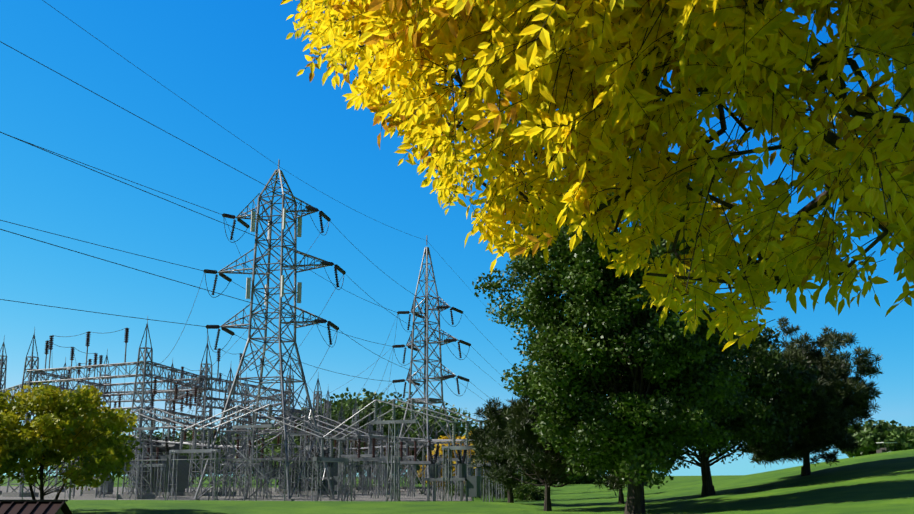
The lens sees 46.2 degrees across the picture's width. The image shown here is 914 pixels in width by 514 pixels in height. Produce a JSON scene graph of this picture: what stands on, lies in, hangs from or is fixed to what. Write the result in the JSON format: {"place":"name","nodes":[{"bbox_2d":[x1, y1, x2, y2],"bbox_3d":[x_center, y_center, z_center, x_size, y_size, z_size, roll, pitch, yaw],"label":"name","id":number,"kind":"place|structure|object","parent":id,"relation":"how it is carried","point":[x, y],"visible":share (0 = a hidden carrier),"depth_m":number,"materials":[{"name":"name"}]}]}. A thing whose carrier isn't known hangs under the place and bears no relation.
{"place":"outdoors","nodes":[
{"label":"outdoors","id":0,"kind":"place"},
{"bbox_2d":[0,486,471,500],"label":"gravel ground","id":1,"kind":"structure","parent":0,"point":[276,497],"depth_m":83.10,"materials":[{"name":"grey gravel"}]},
{"bbox_2d":[0,0,913,476],"label":"sky","id":2,"kind":"structure","parent":0,"point":[233,61],"materials":[{"name":"blue"}]},
{"bbox_2d":[1,449,913,513],"bbox_3d":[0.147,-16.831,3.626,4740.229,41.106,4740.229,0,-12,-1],"label":"ground","id":3,"kind":"structure","parent":0,"point":[880,483],"depth_m":53.09,"materials":[{"name":"green plant"}]},
{"bbox_2d":[0,500,71,513],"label":"roof","id":4,"kind":"structure","parent":3,"relation":"on","point":[34,507],"depth_m":38.26,"materials":[{"name":"brown metal"}]},
{"bbox_2d":[0,391,81,485],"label":"yellow green tree","id":5,"kind":"object","parent":3,"relation":"on","point":[23,406],"visible":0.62,"depth_m":46.34,"materials":[{"name":"green plant"}]},
{"bbox_2d":[0,381,140,499],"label":"yellow green tree","id":6,"kind":"object","parent":3,"relation":"on","point":[101,443],"visible":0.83,"depth_m":47.20,"materials":[{"name":"green plant"}]},
{"bbox_2d":[53,432,123,478],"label":"tree","id":7,"kind":"object","parent":3,"relation":"on","point":[73,464],"depth_m":206.60,"materials":[{"name":"green plant"}]},
{"bbox_2d":[120,430,178,478],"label":"tree","id":8,"kind":"object","parent":3,"relation":"on","point":[157,435],"visible":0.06,"depth_m":214.05,"materials":[{"name":"green plant"}]},
{"bbox_2d":[153,427,221,483],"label":"tree","id":9,"kind":"object","parent":3,"relation":"on","point":[189,434],"visible":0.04,"depth_m":211.14,"materials":[{"name":"green plant"}]},
{"bbox_2d":[193,429,266,483],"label":"tree","id":10,"kind":"object","parent":3,"relation":"on","point":[218,440],"visible":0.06,"depth_m":207.50,"materials":[{"name":"green plant"}]},
{"bbox_2d":[0,217,504,501],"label":"substation gantry","id":11,"kind":"object","parent":3,"relation":"on","point":[166,445],"visible":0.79,"depth_m":84.72,"materials":[{"name":"metal"}]},
{"bbox_2d":[224,428,290,484],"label":"tree","id":12,"kind":"object","parent":3,"relation":"on","point":[255,443],"visible":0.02,"depth_m":200.72,"materials":[{"name":"green plant"}]},
{"bbox_2d":[0,451,522,500],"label":"fence","id":13,"kind":"object","parent":3,"relation":"on","point":[351,474],"visible":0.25,"depth_m":63.43,"materials":[{"name":"metal"}]},
{"bbox_2d":[189,160,345,500],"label":"transmission tower","id":14,"kind":"structure","parent":3,"relation":"on","point":[297,233],"depth_m":75.60,"materials":[{"name":"metal"}]},
{"bbox_2d":[0,1,516,419],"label":"overhead conductors","id":15,"kind":"object","parent":14,"relation":"hanging from","point":[208,217],"visible":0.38,"depth_m":67.02,"materials":[{"name":"grey"}]},
{"bbox_2d":[263,403,364,475],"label":"tree","id":16,"kind":"object","parent":3,"relation":"on","point":[269,449],"depth_m":166.15,"materials":[{"name":"green plant"}]},
{"bbox_2d":[257,398,407,475],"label":"tree","id":17,"kind":"object","parent":3,"relation":"on","point":[334,416],"visible":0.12,"depth_m":143.78,"materials":[{"name":"green plant"}]},
{"bbox_2d":[286,387,429,486],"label":"tree","id":18,"kind":"object","parent":3,"relation":"on","point":[364,390],"visible":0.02,"depth_m":152.54,"materials":[{"name":"green plant"}]},
{"bbox_2d":[322,391,454,476],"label":"tree","id":19,"kind":"object","parent":3,"relation":"on","point":[389,415],"visible":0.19,"depth_m":149.61,"materials":[{"name":"green plant"}]},
{"bbox_2d":[406,465,426,483],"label":"tree","id":20,"kind":"object","parent":3,"relation":"on","point":[418,481],"depth_m":223.37,"materials":[{"name":"green plant"}]},
{"bbox_2d":[358,392,478,486],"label":"tree","id":21,"kind":"object","parent":3,"relation":"on","point":[459,429],"visible":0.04,"depth_m":161.92,"materials":[{"name":"green plant"}]},
{"bbox_2d":[385,235,470,494],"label":"transmission tower","id":22,"kind":"structure","parent":3,"relation":"on","point":[410,344],"depth_m":97.93,"materials":[{"name":"metal"}]},
{"bbox_2d":[417,465,443,488],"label":"tree","id":23,"kind":"object","parent":3,"relation":"on","point":[418,472],"depth_m":127.60,"materials":[{"name":"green plant"}]},
{"bbox_2d":[447,482,464,495],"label":"shrub","id":24,"kind":"object","parent":3,"relation":"on","point":[453,489],"depth_m":87.42,"materials":[{"name":"green plant"}]},
{"bbox_2d":[424,433,491,485],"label":"tree","id":25,"kind":"object","parent":3,"relation":"on","point":[441,451],"visible":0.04,"depth_m":115.33,"materials":[{"name":"yellow plant"}]},
{"bbox_2d":[463,477,500,497],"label":"shrub","id":26,"kind":"object","parent":3,"relation":"on","point":[484,489],"visible":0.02,"depth_m":82.18,"materials":[{"name":"green plant"}]},
{"bbox_2d":[465,404,536,502],"bbox_3d":[3.234,10.884,58.864,5.418,5.668,5.936,0,-12,-1],"label":"pine tree","id":27,"kind":"object","parent":3,"relation":"on","point":[479,435],"visible":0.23,"depth_m":58.00,"materials":[{"name":"green plant"}]},
{"bbox_2d":[482,481,520,497],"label":"shrub","id":28,"kind":"object","parent":3,"relation":"on","point":[497,487],"visible":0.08,"depth_m":83.65,"materials":[{"name":"green plant"}]},
{"bbox_2d":[499,481,533,498],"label":"tree","id":29,"kind":"object","parent":3,"relation":"on","point":[527,484],"visible":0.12,"depth_m":79.72,"materials":[{"name":"green plant"}]},
{"bbox_2d":[512,483,544,500],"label":"shrub","id":30,"kind":"object","parent":3,"relation":"on","point":[535,493],"visible":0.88,"depth_m":72.86,"materials":[{"name":"green plant"}]},
{"bbox_2d":[511,465,567,485],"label":"tree","id":31,"kind":"object","parent":3,"relation":"on","point":[537,481],"visible":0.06,"depth_m":172.98,"materials":[{"name":"green plant"}]},
{"bbox_2d":[481,382,609,510],"bbox_3d":[4.384,8.770,50.870,6.613,7.043,7.634,0,-12,-1],"label":"pine tree","id":32,"kind":"object","parent":3,"relation":"on","point":[533,453],"visible":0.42,"depth_m":50.46,"materials":[{"name":"green plant"}]},
{"bbox_2d":[551,467,607,484],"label":"tree","id":33,"kind":"object","parent":3,"relation":"on","point":[584,479],"visible":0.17,"depth_m":192.20,"materials":[{"name":"green plant"}]},
{"bbox_2d":[280,0,913,350],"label":"tree","id":34,"kind":"object","parent":3,"relation":"on","point":[596,84],"visible":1,"depth_m":6.92,"materials":[{"name":"yellow plant"}]},
{"bbox_2d":[472,149,752,513],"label":"tree","id":35,"kind":"object","parent":3,"relation":"on","point":[576,362],"visible":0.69,"depth_m":43.17,"materials":[{"name":"green plant"}]},
{"bbox_2d":[592,456,662,503],"bbox_3d":[8.826,10.595,56.731,5.516,5.447,6.167,0,-12,-1],"label":"pine tree","id":36,"kind":"object","parent":3,"relation":"on","point":[613,482],"visible":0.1,"depth_m":55.99,"materials":[{"name":"green plant"}]},
{"bbox_2d":[610,297,820,495],"bbox_3d":[13.116,7.327,56.933,13.236,11.061,10.659,0,-12,-1],"label":"deciduous tree","id":37,"kind":"object","parent":3,"relation":"on","point":[758,418],"visible":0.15,"depth_m":55.29,"materials":[{"name":"green plant"}]},
{"bbox_2d":[734,316,883,475],"bbox_3d":[19.470,8.168,62.308,10.272,9.513,8.790,0,-12,-1],"label":"round pine tree","id":38,"kind":"object","parent":3,"relation":"on","point":[841,407],"visible":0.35,"depth_m":60.38,"materials":[{"name":"green plant"}]},
{"bbox_2d":[840,419,913,456],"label":"tree","id":39,"kind":"object","parent":3,"relation":"on","point":[869,437],"visible":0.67,"depth_m":130.41,"materials":[{"name":"green plant"}]},
{"bbox_2d":[876,442,896,453],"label":"golf cart","id":40,"kind":"object","parent":3,"relation":"on","point":[882,450],"visible":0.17,"depth_m":123.61,"materials":[{"name":"white"}]}
]}

